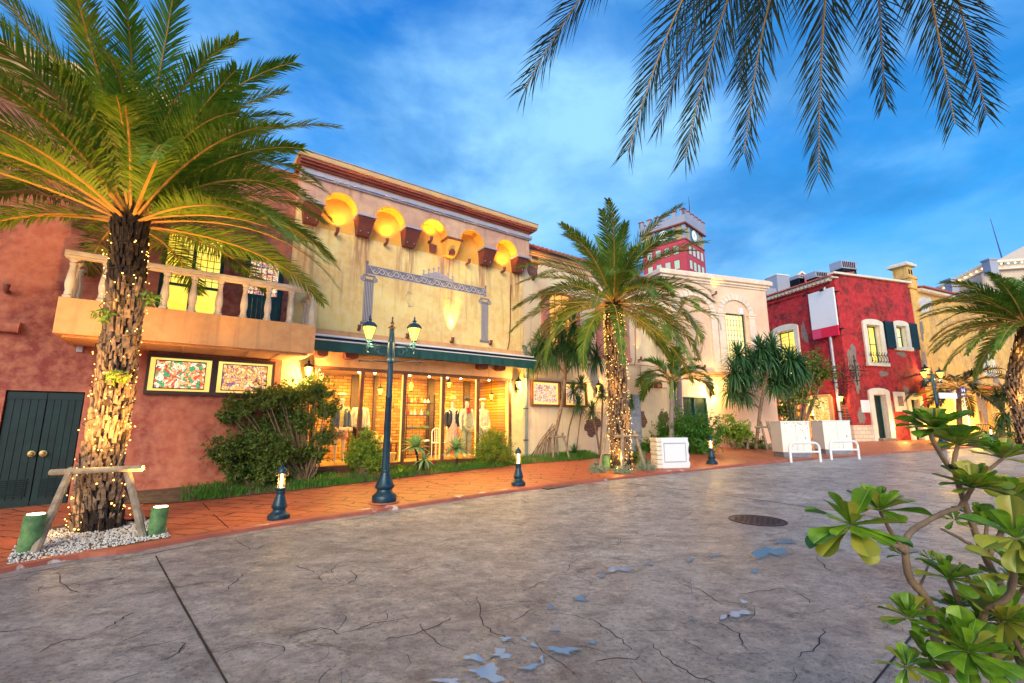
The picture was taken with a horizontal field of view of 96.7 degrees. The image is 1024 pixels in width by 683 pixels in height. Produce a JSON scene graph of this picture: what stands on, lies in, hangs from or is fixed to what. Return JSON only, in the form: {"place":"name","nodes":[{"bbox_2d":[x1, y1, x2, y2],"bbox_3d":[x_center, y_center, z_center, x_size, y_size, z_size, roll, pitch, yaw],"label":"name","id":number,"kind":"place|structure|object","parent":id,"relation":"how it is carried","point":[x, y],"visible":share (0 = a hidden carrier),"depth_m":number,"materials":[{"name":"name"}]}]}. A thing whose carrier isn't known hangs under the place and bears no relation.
{"place":"outdoors","nodes":[
{"label":"outdoors","id":0,"kind":"place"},
{"bbox_2d":[0,437,1016,563],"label":"sidewalk","id":1,"kind":"structure","parent":0,"point":[189,517],"depth_m":9.21,"materials":[{"name":"brick"}]},
{"bbox_2d":[7,519,170,563],"bbox_3d":[-5.563,2.589,6.098,1.487,0.001,2.256,9,-14,-43],"label":"planting pit","id":2,"kind":"object","parent":1,"relation":"on","point":[67,537],"visible":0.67,"depth_m":5.80,"materials":[{"name":"gravel"}]},
{"bbox_2d":[16,512,47,552],"bbox_3d":[-5.646,2.264,5.349,0.217,0.460,0.198,0,-10,0],"label":"canister uplight","id":3,"kind":"object","parent":2,"relation":"on","point":[32,529],"visible":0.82,"depth_m":5.29,"materials":[{"name":"green"}]},
{"bbox_2d":[29,465,146,554],"bbox_3d":[-5.674,2.192,6.258,1.140,0.970,1.850,8,-13,-38],"label":"tree support","id":4,"kind":"object","parent":2,"relation":"on","point":[131,493],"visible":0.69,"depth_m":6.10,"materials":[{"name":"wood"}]},
{"bbox_2d":[147,505,169,535],"bbox_3d":[-4.778,2.435,6.144,0.217,0.401,0.198,0,-10,0],"label":"canister uplight","id":5,"kind":"object","parent":2,"relation":"on","point":[158,519],"visible":0.82,"depth_m":6.08,"materials":[{"name":"green"}]},
{"bbox_2d":[0,39,319,508],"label":"red plaster house","id":6,"kind":"structure","parent":1,"relation":"on","point":[199,357],"depth_m":8.90,"materials":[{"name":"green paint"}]},
{"bbox_2d":[0,322,21,334],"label":"window sill","id":7,"kind":"structure","parent":6,"relation":"attached to","point":[6,327],"depth_m":8.14,"materials":[{"name":"red paint"}]},
{"bbox_2d":[0,391,48,508],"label":"door","id":8,"kind":"structure","parent":6,"relation":"in","point":[22,426],"depth_m":8.11,"materials":[{"name":"green paint"}]},
{"bbox_2d":[29,392,84,505],"bbox_3d":[-8.360,1.973,8.366,0.485,2.050,0.180,7,-12,-35],"label":"door","id":9,"kind":"structure","parent":6,"relation":"in","point":[59,437],"depth_m":8.39,"materials":[{"name":"green paint"}]},
{"bbox_2d":[156,234,225,313],"bbox_3d":[-7.044,-1.396,10.023,1.120,2.020,0.090,7,-12,-35],"label":"window","id":10,"kind":"structure","parent":6,"relation":"in","point":[178,298],"depth_m":10.06,"materials":[{"name":"glass"}]},
{"bbox_2d":[143,353,275,396],"bbox_3d":[-6.466,0.762,9.882,2.330,0.820,0.130,7,-12,-35],"label":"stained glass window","id":11,"kind":"structure","parent":6,"relation":"in","point":[170,374],"depth_m":9.77,"materials":[{"name":"multicoloured glass"}]},
{"bbox_2d":[242,254,284,321],"bbox_3d":[-5.923,-1.137,10.804,0.830,1.780,0.090,7,-12,-35],"label":"window","id":12,"kind":"structure","parent":6,"relation":"in","point":[255,310],"depth_m":10.85,"materials":[{"name":"teal paint"}]},
{"bbox_2d":[0,0,345,532],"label":"date palm","id":13,"kind":"object","parent":1,"relation":"on","point":[147,164],"visible":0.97,"depth_m":6.71,"materials":[{"name":"plant"}]},
{"bbox_2d":[90,308,117,323],"bbox_3d":[-6.054,-0.386,6.795,0.374,0.253,0.330,8,-13,-39],"label":"sprout","id":14,"kind":"object","parent":13,"relation":"attached to","point":[102,319],"visible":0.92,"depth_m":6.74,"materials":[{"name":"green plant"}]},
{"bbox_2d":[64,233,149,529],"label":"string lights","id":15,"kind":"object","parent":13,"relation":"attached to","point":[109,392],"visible":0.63,"depth_m":6.68,"materials":[{"name":"yellow plastic"}]},
{"bbox_2d":[102,369,131,385],"bbox_3d":[-5.745,0.532,6.630,0.323,0.254,0.373,0,-10,0],"label":"sprout","id":16,"kind":"object","parent":13,"relation":"attached to","point":[113,376],"visible":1,"depth_m":6.59,"materials":[{"name":"yellow plant"}]},
{"bbox_2d":[136,289,161,307],"bbox_3d":[-5.426,-0.632,6.834,0.313,0.291,0.391,0,-10,0],"label":"sprout","id":17,"kind":"object","parent":13,"relation":"attached to","point":[157,297],"visible":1,"depth_m":6.84,"materials":[{"name":"green plant"}]},
{"bbox_2d":[267,464,289,520],"bbox_3d":[-3.655,2.365,7.193,0.323,0.832,0.323,0,-10,0],"label":"bollard light","id":18,"kind":"object","parent":1,"relation":"on","point":[279,507],"visible":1,"depth_m":7.12,"materials":[{"name":"blue metal"}]},
{"bbox_2d":[124,453,599,503],"bbox_3d":[-2.098,3.393,11.968,12.492,0.388,1.244,7,-12,-35],"label":"garden bed","id":19,"kind":"object","parent":1,"relation":"on","point":[167,495],"visible":0.41,"depth_m":9.27,"materials":[{"name":"soil"}]},
{"bbox_2d":[199,417,301,488],"bbox_3d":[-5.551,2.403,9.711,1.973,1.582,1.213,4,-11,-20],"label":"dark shrub","id":20,"kind":"object","parent":19,"relation":"on","point":[272,457],"visible":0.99,"depth_m":9.53,"materials":[{"name":"green plant"}]},
{"bbox_2d":[214,368,344,479],"bbox_3d":[-5.168,1.908,10.204,2.643,2.692,1.151,5,-11,-27],"label":"tall shrub","id":21,"kind":"object","parent":19,"relation":"on","point":[310,456],"visible":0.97,"depth_m":10.23,"materials":[{"name":"green plant"}]},
{"bbox_2d":[340,426,382,474],"bbox_3d":[-3.601,2.663,11.073,1.158,1.234,0.998,0,-10,0],"label":"lime shrub","id":22,"kind":"object","parent":19,"relation":"on","point":[364,452],"visible":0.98,"depth_m":10.95,"materials":[{"name":"green plant"}]},
{"bbox_2d":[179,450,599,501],"bbox_3d":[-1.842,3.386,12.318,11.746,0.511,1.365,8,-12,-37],"label":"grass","id":23,"kind":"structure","parent":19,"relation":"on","point":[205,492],"depth_m":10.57,"materials":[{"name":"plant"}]},
{"bbox_2d":[399,433,433,470],"bbox_3d":[-2.477,2.886,11.909,1.001,1.054,0.867,0,-10,0],"label":"agave","id":24,"kind":"object","parent":19,"relation":"on","point":[416,443],"visible":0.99,"depth_m":11.84,"materials":[{"name":"plant"}]},
{"bbox_2d":[442,436,471,465],"bbox_3d":[-1.547,3.042,12.545,0.871,0.906,0.894,8,-13,-39],"label":"agave","id":25,"kind":"object","parent":19,"relation":"on","point":[457,447],"visible":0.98,"depth_m":12.51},
{"bbox_2d":[470,424,515,467],"bbox_3d":[-0.528,3.081,13.278,1.494,1.410,1.305,0,-10,0],"label":"round shrub","id":26,"kind":"object","parent":19,"relation":"on","point":[493,447],"visible":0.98,"depth_m":13.07,"materials":[{"name":"green plant"}]},
{"bbox_2d":[530,423,556,456],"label":"stilt roots","id":27,"kind":"object","parent":19,"relation":"on","point":[550,432],"visible":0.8,"depth_m":14.64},
{"bbox_2d":[548,433,569,457],"bbox_3d":[1.483,3.341,14.589,0.514,0.827,0.634,-9,-14,43],"label":"tree support","id":28,"kind":"object","parent":19,"relation":"on","point":[557,437],"visible":0.84,"depth_m":14.60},
{"bbox_2d":[522,312,606,431],"bbox_3d":[1.747,0.875,15.039,3.454,4.174,1.898,0,-10,0],"label":"screw pine","id":29,"kind":"object","parent":19,"relation":"on","point":[563,336],"visible":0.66,"depth_m":14.96,"materials":[{"name":"green plant"}]},
{"bbox_2d":[564,375,609,454],"bbox_3d":[2.825,2.467,15.695,2.395,2.828,1.020,0,-10,0],"label":"yucca group","id":30,"kind":"object","parent":19,"relation":"on","point":[578,398],"visible":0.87,"depth_m":15.66,"materials":[{"name":"green plant"}]},
{"bbox_2d":[359,315,421,504],"bbox_3d":[-2.362,1.221,8.705,1.192,3.546,0.558,2,-10,-10],"label":"street lamp","id":31,"kind":"object","parent":1,"relation":"on","point":[384,494],"visible":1,"depth_m":8.70,"materials":[{"name":"blue metal"}]},
{"bbox_2d":[274,148,538,478],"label":"cream shop building","id":32,"kind":"structure","parent":1,"relation":"on","point":[369,211],"depth_m":13.11,"materials":[{"name":"yellow paint"}]},
{"bbox_2d":[303,359,313,379],"bbox_3d":[-4.900,0.684,10.932,0.265,0.580,0.208,-4,-11,24],"label":"wall lantern","id":33,"kind":"object","parent":32,"relation":"attached to","point":[308,367],"depth_m":10.87,"materials":[{"name":"glass"}]},
{"bbox_2d":[330,393,350,462],"bbox_3d":[-4.473,2.244,11.863,0.545,1.792,0.340,7,-12,-35],"label":"mannequin","id":34,"kind":"object","parent":32,"relation":"on","point":[342,421],"visible":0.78,"depth_m":11.82},
{"bbox_2d":[351,400,369,442],"bbox_3d":[-4.135,2.391,12.338,0.545,1.666,0.310,7,-12,-35],"label":"mannequin","id":35,"kind":"object","parent":32,"relation":"on","point":[365,418],"visible":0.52,"depth_m":12.28},
{"bbox_2d":[308,365,512,470],"bbox_3d":[-2.450,2.130,12.692,6.040,2.520,0.190,7,-12,-35],"label":"shop window","id":36,"kind":"structure","parent":32,"relation":"in","point":[362,371],"depth_m":12.51,"materials":[{"name":"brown wood"}]},
{"bbox_2d":[404,394,434,458],"bbox_3d":[-2.886,2.578,13.917,0.940,1.900,0.400,7,-12,-35],"label":"display shelf","id":37,"kind":"object","parent":32,"relation":"on","point":[407,403],"visible":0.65,"depth_m":13.86,"materials":[{"name":"wood"}]},
{"bbox_2d":[360,260,490,342],"bbox_3d":[-2.360,-1.220,13.336,4.185,2.180,0.008,7,-12,-35],"label":"painted mural","id":38,"kind":"object","parent":32,"relation":"attached to","point":[437,279],"visible":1,"depth_m":13.29,"materials":[{"name":"grey paint"}]},
{"bbox_2d":[444,396,460,456],"bbox_3d":[-1.815,2.567,13.830,0.500,1.837,0.488,-3,-10,15],"label":"mannequin","id":39,"kind":"object","parent":32,"relation":"on","point":[451,421],"visible":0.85,"depth_m":13.73},
{"bbox_2d":[459,397,474,456],"bbox_3d":[-1.375,2.601,13.938,0.532,1.807,0.345,7,-12,-35],"label":"mannequin","id":40,"kind":"object","parent":32,"relation":"on","point":[466,414],"visible":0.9,"depth_m":13.88},
{"bbox_2d":[479,398,490,442],"bbox_3d":[-0.935,2.721,14.577,0.545,1.792,0.340,7,-12,-35],"label":"mannequin","id":41,"kind":"object","parent":32,"relation":"on","point":[484,417],"visible":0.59,"depth_m":14.55},
{"bbox_2d":[522,345,528,455],"bbox_3d":[0.415,1.989,14.745,0.195,3.788,0.125,7,-12,-35],"label":"drain pipe","id":42,"kind":"object","parent":32,"relation":"attached to","point":[526,440],"visible":0.88,"depth_m":14.68,"materials":[{"name":"metal"}]},
{"bbox_2d":[511,447,525,485],"bbox_3d":[0.143,2.792,10.210,0.323,0.832,0.323,0,-10,0],"label":"bollard light","id":43,"kind":"object","parent":1,"relation":"on","point":[518,476],"visible":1,"depth_m":10.12,"materials":[{"name":"blue metal"}]},
{"bbox_2d":[523,243,671,455],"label":"cream tiled house","id":44,"kind":"structure","parent":1,"relation":"on","point":[544,392],"depth_m":16.35,"materials":[{"name":"paint"}]},
{"bbox_2d":[530,380,560,406],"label":"stained glass window","id":45,"kind":"structure","parent":44,"relation":"in","point":[542,393],"depth_m":15.38,"materials":[{"name":"multicoloured glass"}]},
{"bbox_2d":[540,289,579,352],"bbox_3d":[1.734,-0.662,16.331,1.888,2.242,0.290,7,-12,-35],"label":"window","id":46,"kind":"structure","parent":44,"relation":"in","point":[544,316],"depth_m":16.39,"materials":[{"name":"yellow glass"}]},
{"bbox_2d":[562,382,587,406],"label":"stained glass window","id":47,"kind":"structure","parent":44,"relation":"in","point":[566,402],"depth_m":16.06,"materials":[{"name":"multicoloured glass"}]},
{"bbox_2d":[596,301,631,361],"bbox_3d":[3.935,-0.385,17.907,1.944,2.242,0.290,7,-12,-35],"label":"window","id":48,"kind":"structure","parent":44,"relation":"in","point":[600,335],"depth_m":17.87,"materials":[{"name":"yellow glass"}]},
{"bbox_2d":[627,394,641,451],"bbox_3d":[4.755,3.222,17.749,0.900,2.300,0.056,7,-12,-35],"label":"grey door","id":49,"kind":"structure","parent":44,"relation":"attached to","point":[635,423],"depth_m":17.80,"materials":[{"name":"grey"}]},
{"bbox_2d":[586,458,609,473],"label":"silver plant","id":50,"kind":"object","parent":1,"relation":"on","point":[602,468],"visible":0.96,"depth_m":11.99,"materials":[{"name":"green plant"}]},
{"bbox_2d":[602,455,610,470],"bbox_3d":[2.579,3.322,12.416,0.237,0.441,0.217,0,-10,0],"label":"canister uplight","id":51,"kind":"object","parent":1,"relation":"on","point":[606,459],"visible":0.83,"depth_m":12.34,"materials":[{"name":"green metal"}]},
{"bbox_2d":[507,197,716,470],"bbox_3d":[3.016,-0.065,13.046,5.938,7.438,6.058,5,-11,-28],"label":"lit palm","id":52,"kind":"object","parent":1,"relation":"on","point":[613,267],"visible":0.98,"depth_m":12.54,"materials":[{"name":"plant"}]},
{"bbox_2d":[604,313,631,469],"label":"string lights","id":53,"kind":"object","parent":52,"relation":"attached to","point":[616,393],"visible":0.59,"depth_m":12.54,"materials":[{"name":"yellow plastic"}]},
{"bbox_2d":[599,431,646,473],"bbox_3d":[3.016,3.009,12.511,1.038,1.102,0.910,7,-12,-35],"label":"tree support","id":54,"kind":"object","parent":1,"relation":"on","point":[622,436],"visible":0.73,"depth_m":12.39,"materials":[{"name":"wood"}]},
{"bbox_2d":[611,461,636,473],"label":"silver plant","id":55,"kind":"object","parent":1,"relation":"on","point":[618,470],"visible":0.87,"depth_m":11.80,"materials":[{"name":"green plant"}]},
{"bbox_2d":[627,393,640,430],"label":"yucca","id":56,"kind":"object","parent":1,"relation":"on","point":[630,403],"visible":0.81,"depth_m":16.91,"materials":[{"name":"green plant"}]},
{"bbox_2d":[635,458,656,470],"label":"silver plant","id":57,"kind":"object","parent":1,"relation":"on","point":[650,465],"visible":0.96,"depth_m":12.36,"materials":[{"name":"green plant"}]},
{"bbox_2d":[649,437,689,468],"bbox_3d":[4.497,3.164,12.966,1.060,0.840,0.378,2,-10,-14],"label":"stone sign","id":58,"kind":"object","parent":1,"relation":"on","point":[667,453],"visible":0.95,"depth_m":12.81,"materials":[{"name":"white"}]},
{"bbox_2d":[635,346,717,437],"bbox_3d":[6.030,2.215,16.852,3.005,3.847,2.952,0,-10,0],"label":"slender palm","id":59,"kind":"object","parent":1,"relation":"on","point":[673,367],"visible":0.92,"depth_m":16.82,"materials":[{"name":"green plant"}]},
{"bbox_2d":[650,295,722,418],"bbox_3d":[7.079,1.200,19.058,3.491,6.529,3.219,-6,-11,29],"label":"tall grey palm","id":60,"kind":"object","parent":1,"relation":"on","point":[700,334],"visible":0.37,"depth_m":18.84,"materials":[{"name":"green plant"}]},
{"bbox_2d":[642,397,731,454],"bbox_3d":[6.586,3.325,17.180,3.322,2.473,2.317,0,-10,0],"label":"hedge","id":61,"kind":"object","parent":1,"relation":"on","point":[697,433],"visible":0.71,"depth_m":16.79,"materials":[{"name":"green plant"}]},
{"bbox_2d":[644,268,777,446],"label":"arcaded building","id":62,"kind":"structure","parent":1,"relation":"on","point":[733,295],"depth_m":20.87,"materials":[{"name":"beige paint"}]},
{"bbox_2d":[683,397,707,424],"bbox_3d":[7.989,3.603,19.804,1.290,2.360,0.090,3,-11,-18],"label":"door","id":63,"kind":"structure","parent":62,"relation":"in","point":[696,403],"depth_m":19.98,"materials":[{"name":"teal paint"}]},
{"bbox_2d":[725,314,746,359],"bbox_3d":[10.469,-0.044,21.352,1.160,2.520,0.090,3,-11,-18],"label":"window","id":64,"kind":"structure","parent":62,"relation":"in","point":[735,329],"depth_m":21.48,"materials":[{"name":"glass"}]},
{"bbox_2d":[706,436,717,463],"bbox_3d":[6.013,3.270,13.754,0.323,0.832,0.323,0,-10,0],"label":"bollard light","id":65,"kind":"object","parent":1,"relation":"on","point":[711,457],"visible":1,"depth_m":13.67,"materials":[{"name":"blue metal"}]},
{"bbox_2d":[718,411,755,448],"bbox_3d":[9.339,3.711,19.051,1.575,1.568,1.392,0,-10,0],"label":"croton shrub","id":66,"kind":"object","parent":1,"relation":"on","point":[736,432],"visible":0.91,"depth_m":18.88,"materials":[{"name":"green plant"}]},
{"bbox_2d":[742,429,767,449],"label":"dark low shrub","id":67,"kind":"object","parent":1,"relation":"on","point":[759,442],"visible":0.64,"depth_m":18.90,"materials":[{"name":"green plant"}]},
{"bbox_2d":[746,421,771,449],"bbox_3d":[10.284,3.842,18.672,1.238,1.148,0.489,0,-10,0],"label":"tree support","id":68,"kind":"object","parent":1,"relation":"on","point":[762,427],"visible":0.71,"depth_m":18.68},
{"bbox_2d":[713,330,819,448],"bbox_3d":[10.618,1.920,19.108,4.592,5.036,2.664,0,-10,0],"label":"dracaena tree","id":69,"kind":"object","parent":1,"relation":"on","point":[766,357],"visible":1,"depth_m":18.90,"materials":[{"name":"green plant"}]},
{"bbox_2d":[769,421,811,456],"bbox_3d":[9.702,3.386,15.840,1.024,1.220,0.652,0,-10,-2],"label":"utility cabinet","id":70,"kind":"object","parent":1,"relation":"on","point":[784,434],"visible":0.97,"depth_m":15.58,"materials":[{"name":"white metal"}]},
{"bbox_2d":[777,347,842,420],"bbox_3d":[14.813,2.712,23.073,3.818,4.913,2.382,0,-10,0],"label":"dark leafy tree","id":71,"kind":"object","parent":1,"relation":"on","point":[823,374],"visible":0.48,"depth_m":22.83,"materials":[{"name":"green plant"}]},
{"bbox_2d":[810,420,852,453],"bbox_3d":[11.957,3.568,17.011,1.064,1.220,0.652,0,-10,-2],"label":"utility cabinet","id":72,"kind":"object","parent":1,"relation":"on","point":[825,433],"visible":0.91,"depth_m":16.75,"materials":[{"name":"white metal"}]},
{"bbox_2d":[766,271,929,440],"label":"crimson house","id":73,"kind":"structure","parent":1,"relation":"on","point":[878,337],"depth_m":25.70,"materials":[{"name":"paint"}]},
{"bbox_2d":[764,273,789,294],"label":"rooftop block","id":74,"kind":"structure","parent":73,"relation":"on","point":[780,282],"depth_m":36.81,"materials":[{"name":"white stone"}]},
{"bbox_2d":[789,274,804,286],"bbox_3d":[23.436,-4.578,37.342,0.600,1.600,1.030,3,-10,-15],"label":"rooftop ac unit","id":75,"kind":"object","parent":73,"relation":"on","point":[798,279],"visible":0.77,"depth_m":37.20,"materials":[{"name":"grey metal"}]},
{"bbox_2d":[805,271,829,281],"bbox_3d":[24.497,-4.580,36.327,1.500,1.800,1.030,3,-10,-15],"label":"rooftop ac unit","id":76,"kind":"object","parent":73,"relation":"on","point":[813,275],"visible":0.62,"depth_m":36.01,"materials":[{"name":"grey metal"}]},
{"bbox_2d":[806,394,834,438],"bbox_3d":[17.644,4.289,25.840,0.587,2.500,1.704,3,-10,-17],"label":"display window","id":77,"kind":"structure","parent":73,"relation":"in","point":[826,412],"depth_m":25.96,"materials":[{"name":"glass"}]},
{"bbox_2d":[808,287,843,339],"bbox_3d":[17.701,-1.575,25.687,0.220,2.696,1.744,3,-10,-15],"label":"billboard","id":78,"kind":"object","parent":73,"relation":"attached to","point":[823,314],"visible":0.99,"depth_m":25.66,"materials":[{"name":"white metal"}]},
{"bbox_2d":[823,287,842,419],"bbox_3d":[17.739,1.162,25.093,0.205,8.600,0.200,3,-10,-15],"label":"drain pipe","id":79,"kind":"object","parent":73,"relation":"attached to","point":[839,411],"visible":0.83,"depth_m":24.90,"materials":[{"name":"grey metal"}]},
{"bbox_2d":[829,260,857,273],"bbox_3d":[25.113,-5.016,34.373,1.500,1.920,1.030,3,-10,-15],"label":"rooftop ac unit","id":80,"kind":"object","parent":73,"relation":"on","point":[845,266],"visible":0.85,"depth_m":34.12,"materials":[{"name":"grey metal"}]},
{"bbox_2d":[833,367,859,396],"bbox_3d":[17.864,2.144,24.199,0.330,1.600,1.500,3,-10,-15],"label":"iron bracket","id":81,"kind":"object","parent":73,"relation":"attached to","point":[843,382],"visible":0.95,"depth_m":24.26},
{"bbox_2d":[860,400,869,412],"bbox_3d":[19.051,3.487,24.493,0.720,0.660,0.040,3,-10,-17],"label":"wall plaque","id":82,"kind":"object","parent":73,"relation":"attached to","point":[865,405],"depth_m":24.45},
{"bbox_2d":[919,367,950,448],"bbox_3d":[18.045,2.777,19.311,1.168,3.476,0.547,2,-10,-10],"label":"street lamp","id":83,"kind":"object","parent":1,"relation":"on","point":[924,372],"visible":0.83,"depth_m":19.44,"materials":[{"name":"blue metal"}]},
{"bbox_2d":[936,391,960,399],"bbox_3d":[18.695,2.323,19.507,1.320,0.348,0.044,2,-10,-10],"label":"direction sign","id":84,"kind":"object","parent":83,"relation":"attached to","point":[956,395],"visible":1,"depth_m":19.49,"materials":[{"name":"white metal"}]},
{"bbox_2d":[886,261,1023,438],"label":"golden house","id":85,"kind":"structure","parent":1,"relation":"on","point":[927,327],"depth_m":28.05,"materials":[{"name":"yellow paint"}]},
{"bbox_2d":[904,366,1006,424],"bbox_3d":[23.849,3.347,24.372,5.144,4.046,5.152,0,-10,0],"label":"palm","id":86,"kind":"object","parent":1,"relation":"on","point":[970,406],"visible":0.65,"depth_m":24.12,"materials":[{"name":"green plant"}]},
{"bbox_2d":[984,380,1014,437],"bbox_3d":[25.168,3.532,23.242,2.220,3.220,1.352,0,-10,0],"label":"dracaena","id":87,"kind":"object","parent":1,"relation":"on","point":[1004,421],"visible":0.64,"depth_m":23.14,"materials":[{"name":"green plant"}]},
{"bbox_3d":[45.682,4.343,38.277,14.000,8.300,6.500,5,-11,-25],"label":"far shop building","id":88,"kind":"object","parent":1,"relation":"on","visible":0},
{"bbox_2d":[935,246,1023,298],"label":"pavilion roof","id":89,"kind":"structure","parent":88,"relation":"on","point":[1008,270],"depth_m":42.65,"materials":[{"name":"white stone"}]},
{"bbox_2d":[0,448,1023,682],"bbox_3d":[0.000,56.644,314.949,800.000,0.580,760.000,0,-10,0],"label":"road","id":90,"kind":"structure","parent":0,"point":[381,553],"depth_m":4.21,"materials":[{"name":"concrete"}]},
{"bbox_2d":[155,556,227,682],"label":"road joint","id":91,"kind":"object","parent":90,"relation":"on","point":[202,640],"visible":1,"depth_m":3.42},
{"bbox_2d":[1,496,502,578],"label":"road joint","id":92,"kind":"object","parent":90,"relation":"on","point":[222,539],"visible":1,"depth_m":5.90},
{"bbox_2d":[468,662,504,682],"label":"puddle","id":93,"kind":"object","parent":90,"relation":"on","point":[488,671],"visible":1,"depth_m":2.84,"materials":[{"name":"blue liquid"}]},
{"bbox_2d":[462,659,511,682],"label":"damp patch","id":94,"kind":"object","parent":90,"relation":"on","point":[506,680],"visible":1,"depth_m":2.85,"materials":[{"name":"liquid"}]},
{"bbox_2d":[492,648,511,658],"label":"puddle","id":95,"kind":"object","parent":90,"relation":"on","point":[501,653],"visible":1,"depth_m":3.06,"materials":[{"name":"blue liquid"}]},
{"bbox_2d":[0,444,1014,573],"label":"kerb","id":96,"kind":"structure","parent":90,"relation":"on","point":[26,564],"depth_m":7.33,"materials":[{"name":"stone"}]},
{"bbox_2d":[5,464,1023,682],"bbox_3d":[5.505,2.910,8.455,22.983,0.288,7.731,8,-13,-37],"label":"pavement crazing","id":97,"kind":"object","parent":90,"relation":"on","point":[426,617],"visible":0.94,"depth_m":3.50,"materials":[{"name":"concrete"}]},
{"bbox_2d":[548,646,578,653],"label":"puddle","id":98,"kind":"object","parent":90,"relation":"on","point":[565,650],"visible":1,"depth_m":3.12,"materials":[{"name":"blue liquid"}]},
{"bbox_2d":[638,197,705,274],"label":"clock tower","id":99,"kind":"structure","parent":90,"relation":"on","point":[694,226],"depth_m":62.96,"materials":[{"name":"red brick"}]},
{"bbox_2d":[728,514,787,525],"bbox_3d":[3.903,2.840,7.240,0.840,0.012,0.840,0,-10,0],"label":"manhole cover","id":100,"kind":"object","parent":90,"relation":"on","point":[758,520],"visible":1,"depth_m":7.19,"materials":[{"name":"metal"}]},
{"bbox_2d":[751,546,786,557],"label":"puddle","id":101,"kind":"object","parent":90,"relation":"on","point":[763,552],"visible":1,"depth_m":5.48,"materials":[{"name":"blue liquid"}]},
{"bbox_2d":[747,545,793,560],"bbox_3d":[3.058,2.522,5.418,0.950,0.001,0.416,9,-13,-42],"label":"damp patch","id":102,"kind":"object","parent":90,"relation":"on","point":[761,546],"visible":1,"depth_m":5.41,"materials":[{"name":"liquid"}]},
{"bbox_2d":[788,442,821,462],"bbox_3d":[9.323,3.517,14.486,1.118,0.639,0.080,1,-10,-8],"label":"hoop barrier","id":103,"kind":"object","parent":90,"relation":"on","point":[804,451],"visible":0.99,"depth_m":14.48,"materials":[{"name":"metal"}]},
{"bbox_2d":[829,440,860,459],"bbox_3d":[11.172,3.641,15.300,1.118,0.639,0.080,1,-10,-8],"label":"hoop barrier","id":104,"kind":"object","parent":90,"relation":"on","point":[844,449],"visible":1,"depth_m":15.29,"materials":[{"name":"metal"}]},
{"bbox_2d":[873,636,911,682],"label":"road joint","id":105,"kind":"object","parent":90,"relation":"on","point":[888,665],"visible":0.53,"depth_m":2.92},
{"bbox_2d":[917,271,1023,449],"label":"palm","id":106,"kind":"object","parent":90,"relation":"on","point":[1004,301],"visible":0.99,"depth_m":19.86,"materials":[{"name":"plant"}]},
{"bbox_2d":[0,0,1023,287],"label":"sky","id":107,"kind":"structure","parent":0,"point":[419,89],"materials":[{"name":"blue"}]},
{"bbox_2d":[507,0,1010,199],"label":"overhanging palm","id":108,"kind":"object","parent":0,"point":[757,7],"visible":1,"depth_m":5.02,"materials":[{"name":"plant"}]},
{"bbox_2d":[804,406,1023,682],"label":"foreground plant","id":109,"kind":"object","parent":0,"point":[964,633],"visible":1,"depth_m":1.57,"materials":[{"name":"green plant"}]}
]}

